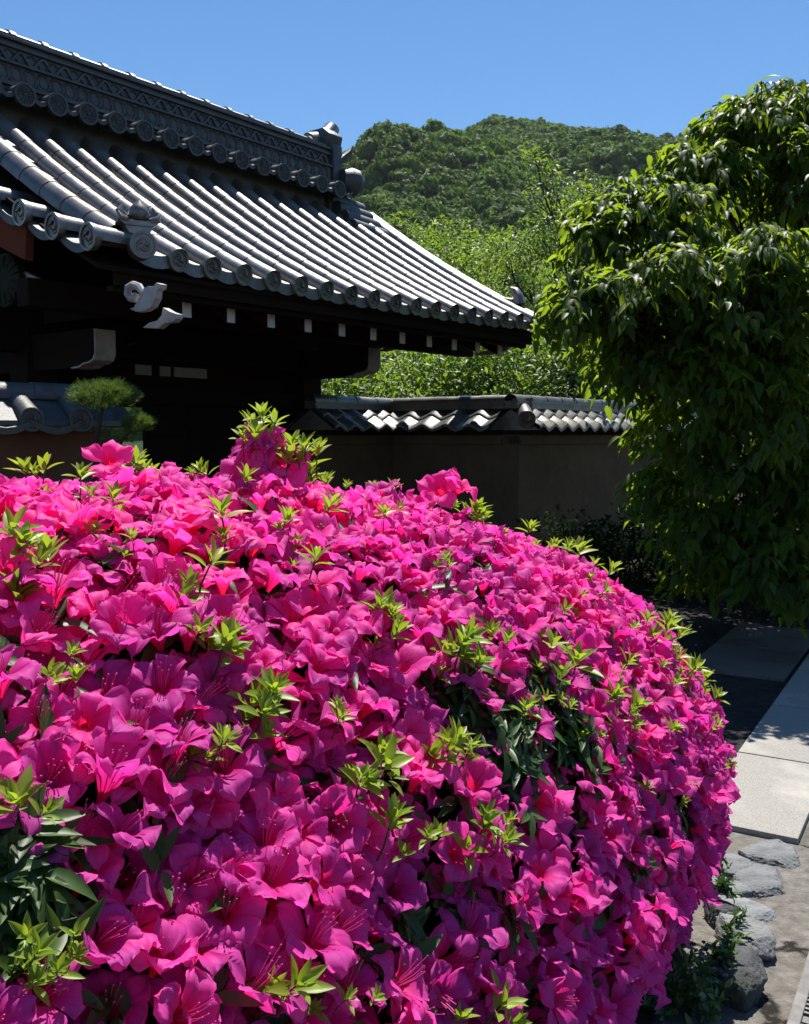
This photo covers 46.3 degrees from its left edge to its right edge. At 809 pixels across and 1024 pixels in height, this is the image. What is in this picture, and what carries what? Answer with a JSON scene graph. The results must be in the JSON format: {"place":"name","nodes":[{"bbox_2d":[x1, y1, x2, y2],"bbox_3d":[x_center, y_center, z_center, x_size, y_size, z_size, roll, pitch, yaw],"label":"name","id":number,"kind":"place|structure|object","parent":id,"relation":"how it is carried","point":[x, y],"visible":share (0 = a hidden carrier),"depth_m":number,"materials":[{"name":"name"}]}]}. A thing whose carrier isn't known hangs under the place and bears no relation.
{"place":"outdoors","nodes":[
{"label":"outdoors","id":0,"kind":"place"},
{"bbox_2d":[0,382,133,491],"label":"plaster wall","id":1,"kind":"structure","parent":0,"point":[32,409],"depth_m":5.88,"materials":[{"name":"tile"}]},
{"bbox_2d":[0,29,540,477],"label":"temple gate","id":2,"kind":"structure","parent":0,"point":[201,273],"depth_m":8.76,"materials":[{"name":"tile"}]},
{"bbox_2d":[142,404,188,473],"bbox_3d":[-2.477,-0.277,9.894,0.080,1.750,0.540,4,6,38],"label":"door leaf","id":3,"kind":"structure","parent":2,"relation":"in","point":[168,441],"depth_m":9.83,"materials":[{"name":"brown wood"}]},
{"bbox_2d":[188,405,294,477],"bbox_3d":[-1.809,-0.345,10.736,0.080,1.750,1.590,4,6,38],"label":"door leaf","id":4,"kind":"structure","parent":2,"relation":"in","point":[210,428],"depth_m":10.34,"materials":[{"name":"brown wood"}]},
{"bbox_2d":[0,0,808,151],"label":"sky","id":5,"kind":"structure","parent":0,"point":[654,67],"materials":[{"name":"blue"}]},
{"bbox_2d":[118,142,770,448],"bbox_3d":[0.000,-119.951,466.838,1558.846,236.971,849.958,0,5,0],"label":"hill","id":6,"kind":"structure","parent":0,"point":[139,444],"depth_m":373.07,"materials":[{"name":"green plant"}]},
{"bbox_2d":[88,192,679,440],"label":"forest","id":7,"kind":"object","parent":6,"relation":"on","point":[425,210],"visible":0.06,"depth_m":288.61,"materials":[{"name":"green plant"}]},
{"bbox_2d":[342,114,760,258],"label":"forest","id":8,"kind":"object","parent":6,"relation":"on","point":[484,151],"visible":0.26,"depth_m":389.90,"materials":[{"name":"green plant"}]},
{"bbox_2d":[112,449,797,608],"bbox_3d":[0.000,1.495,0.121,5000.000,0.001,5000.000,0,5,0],"label":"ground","id":9,"kind":"structure","parent":0,"point":[652,598],"depth_m":9.28,"materials":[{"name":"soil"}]},
{"bbox_2d":[64,375,157,481],"bbox_3d":[-1.759,0.138,5.631,0.616,1.889,0.382,0,5,0],"label":"pine tree","id":10,"kind":"object","parent":9,"relation":"on","point":[113,394],"visible":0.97,"depth_m":5.53,"materials":[{"name":"green plant"}]},
{"bbox_2d":[321,348,473,397],"bbox_3d":[-0.636,-1.435,15.390,3.549,3.500,3.492,0,5,0],"label":"leafy tree","id":11,"kind":"object","parent":9,"relation":"on","point":[363,388],"visible":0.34,"depth_m":14.80,"materials":[{"name":"green plant"}]},
{"bbox_2d":[380,207,525,382],"bbox_3d":[0.849,-4.561,26.840,5.166,7.904,5.072,0,5,0],"label":"leafy tree","id":12,"kind":"object","parent":9,"relation":"on","point":[437,245],"visible":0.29,"depth_m":26.43,"materials":[{"name":"green plant"}]},
{"bbox_2d":[358,309,578,397],"bbox_3d":[1.140,-1.745,16.404,3.976,3.991,3.869,0,5,0],"label":"leafy tree","id":13,"kind":"object","parent":9,"relation":"on","point":[481,366],"visible":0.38,"depth_m":15.77,"materials":[{"name":"green plant"}]},
{"bbox_2d":[457,224,573,394],"bbox_3d":[3.331,-4.657,28.512,5.559,7.822,5.266,0,5,0],"label":"leafy tree","id":14,"kind":"object","parent":9,"relation":"on","point":[539,272],"visible":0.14,"depth_m":27.62,"materials":[{"name":"green plant"}]},
{"bbox_2d":[454,141,618,385],"bbox_3d":[3.863,-5.011,24.509,5.147,9.160,3.648,0,5,0],"label":"cherry tree","id":15,"kind":"object","parent":9,"relation":"on","point":[554,219],"visible":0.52,"depth_m":24.38,"materials":[{"name":"green plant"}]},
{"bbox_2d":[492,271,635,400],"bbox_3d":[3.357,-2.233,17.613,4.194,4.758,4.094,0,5,0],"label":"leafy tree","id":16,"kind":"object","parent":9,"relation":"on","point":[570,382],"visible":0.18,"depth_m":17.38,"materials":[{"name":"green plant"}]},
{"bbox_2d":[516,502,635,581],"bbox_3d":[1.628,0.487,9.628,1.415,1.208,1.332,-3,5,-29],"label":"shrub","id":17,"kind":"object","parent":9,"relation":"on","point":[568,532],"visible":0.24,"depth_m":9.62,"materials":[{"name":"green plant"}]},
{"bbox_2d":[577,491,698,594],"bbox_3d":[2.254,0.484,9.389,1.432,1.432,1.416,-4,6,-40],"label":"shrub","id":18,"kind":"object","parent":9,"relation":"on","point":[640,571],"visible":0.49,"depth_m":9.27,"materials":[{"name":"green plant"}]},
{"bbox_2d":[635,944,687,1023],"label":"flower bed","id":19,"kind":"object","parent":9,"relation":"on","point":[643,1016],"depth_m":2.34,"materials":[{"name":"soil"}]},
{"bbox_2d":[0,402,740,1023],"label":"azalea bush","id":20,"kind":"object","parent":19,"relation":"on","point":[288,740],"visible":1,"depth_m":1.26,"materials":[{"name":"pink plant"}]},
{"bbox_2d":[642,857,750,1023],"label":"ground cover","id":21,"kind":"object","parent":19,"relation":"on","point":[689,988],"visible":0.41,"depth_m":2.40,"materials":[{"name":"green plant"}]},
{"bbox_2d":[529,75,808,638],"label":"broadleaf tree","id":22,"kind":"object","parent":9,"relation":"on","point":[690,309],"visible":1,"depth_m":6.26,"materials":[{"name":"green plant"}]},
{"bbox_2d":[646,991,718,1023],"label":"edging boulder","id":23,"kind":"object","parent":9,"relation":"on","point":[678,1019],"visible":0.25,"depth_m":2.30,"materials":[{"name":"grey stone"}]},
{"bbox_2d":[620,499,746,602],"bbox_3d":[2.847,0.507,8.684,1.396,1.361,1.392,-3,5,-29],"label":"shrub","id":24,"kind":"object","parent":9,"relation":"on","point":[660,553],"visible":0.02,"depth_m":8.66,"materials":[{"name":"green plant"}]},
{"bbox_2d":[716,890,726,900],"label":"cobble stone","id":25,"kind":"object","parent":9,"relation":"on","point":[723,897],"visible":0.14,"depth_m":3.04,"materials":[{"name":"grey stone"}]},
{"bbox_2d":[712,877,753,897],"bbox_3d":[1.068,1.253,3.125,0.110,0.055,0.148,-2,5,-20],"label":"cobble stone","id":26,"kind":"object","parent":9,"relation":"on","point":[745,890],"visible":0.27,"depth_m":3.08,"materials":[{"name":"grey stone"}]},
{"bbox_2d":[717,853,751,877],"bbox_3d":[1.145,1.241,3.284,0.130,0.055,0.190,1,5,8],"label":"cobble stone","id":27,"kind":"object","parent":9,"relation":"on","point":[738,862],"visible":0.37,"depth_m":3.27,"materials":[{"name":"grey stone"}]},
{"bbox_2d":[704,945,767,1012],"bbox_3d":[0.893,1.272,2.567,0.172,0.143,0.240,2,5,25],"label":"edging boulder","id":28,"kind":"object","parent":9,"relation":"on","point":[744,991],"visible":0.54,"depth_m":2.49,"materials":[{"name":"grey stone"}]},
{"bbox_2d":[681,831,808,1023],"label":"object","id":29,"kind":"structure","parent":9,"relation":"on","point":[788,925],"depth_m":2.81,"materials":[{"name":"concrete"}]},
{"bbox_2d":[704,898,742,929],"bbox_3d":[0.972,1.252,2.908,0.102,0.102,0.117,-3,5,-30],"label":"edging boulder","id":30,"kind":"object","parent":29,"relation":"on","point":[711,911],"visible":0.45,"depth_m":2.89,"materials":[{"name":"grey stone"}]},
{"bbox_2d":[714,912,775,961],"bbox_3d":[0.996,1.263,2.774,0.144,0.102,0.216,-2,5,-20],"label":"edging boulder","id":31,"kind":"object","parent":29,"relation":"on","point":[760,939],"visible":0.56,"depth_m":2.73,"materials":[{"name":"stone"}]},
{"bbox_2d":[787,952,808,1023],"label":"drain grate","id":32,"kind":"object","parent":29,"relation":"on","point":[799,1013],"visible":1,"depth_m":2.47,"materials":[{"name":"metal"}]},
{"bbox_2d":[725,897,775,923],"bbox_3d":[1.072,1.265,2.981,0.184,0.056,0.198,0,5,-4],"label":"cobble stone","id":33,"kind":"object","parent":9,"relation":"on","point":[756,910],"visible":0.48,"depth_m":2.96,"materials":[{"name":"grey stone"}]},
{"bbox_2d":[732,863,784,898],"bbox_3d":[1.189,1.251,3.172,0.175,0.057,0.244,1,5,14],"label":"rock","id":34,"kind":"object","parent":9,"relation":"on","point":[762,880],"visible":0.84,"depth_m":3.15,"materials":[{"name":"grey stone"}]},
{"bbox_2d":[738,839,800,868],"bbox_3d":[1.303,1.234,3.368,0.221,0.055,0.228,-1,5,-10],"label":"rock","id":35,"kind":"object","parent":9,"relation":"on","point":[777,853],"visible":0.77,"depth_m":3.35,"materials":[{"name":"grey stone"}]},
{"bbox_2d":[286,394,728,554],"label":"plaster wall","id":36,"kind":"structure","parent":0,"point":[512,458],"depth_m":10.99,"materials":[{"name":"grey paint"}]},
{"bbox_2d":[654,529,808,758],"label":"path","id":37,"kind":"structure","parent":0,"point":[750,701],"depth_m":6.39,"materials":[{"name":"grey concrete"}]},
{"bbox_2d":[696,643,803,681],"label":"paving slab","id":38,"kind":"structure","parent":37,"relation":"attached to","point":[756,663],"depth_m":6.18,"materials":[{"name":"grey stone"}]},
{"bbox_2d":[716,623,808,654],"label":"paving slab","id":39,"kind":"structure","parent":37,"relation":"attached to","point":[767,637],"depth_m":6.88,"materials":[{"name":"grey stone"}]},
{"bbox_2d":[738,705,808,763],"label":"paving slab","id":40,"kind":"structure","parent":37,"relation":"attached to","point":[780,732],"depth_m":4.64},
{"bbox_2d":[772,669,808,709],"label":"paving slab","id":41,"kind":"structure","parent":37,"relation":"attached to","point":[794,693],"depth_m":5.41,"materials":[{"name":"grey stone"}]},
{"bbox_2d":[798,654,808,669],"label":"paving slab","id":42,"kind":"structure","parent":37,"relation":"attached to","point":[804,665],"depth_m":6.10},
{"bbox_2d":[681,758,808,845],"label":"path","id":43,"kind":"structure","parent":0,"point":[804,839],"depth_m":3.54,"materials":[{"name":"grey concrete"}]},
{"bbox_2d":[727,752,808,843],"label":"paving slab","id":44,"kind":"structure","parent":43,"relation":"attached to","point":[772,802],"depth_m":3.85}
]}

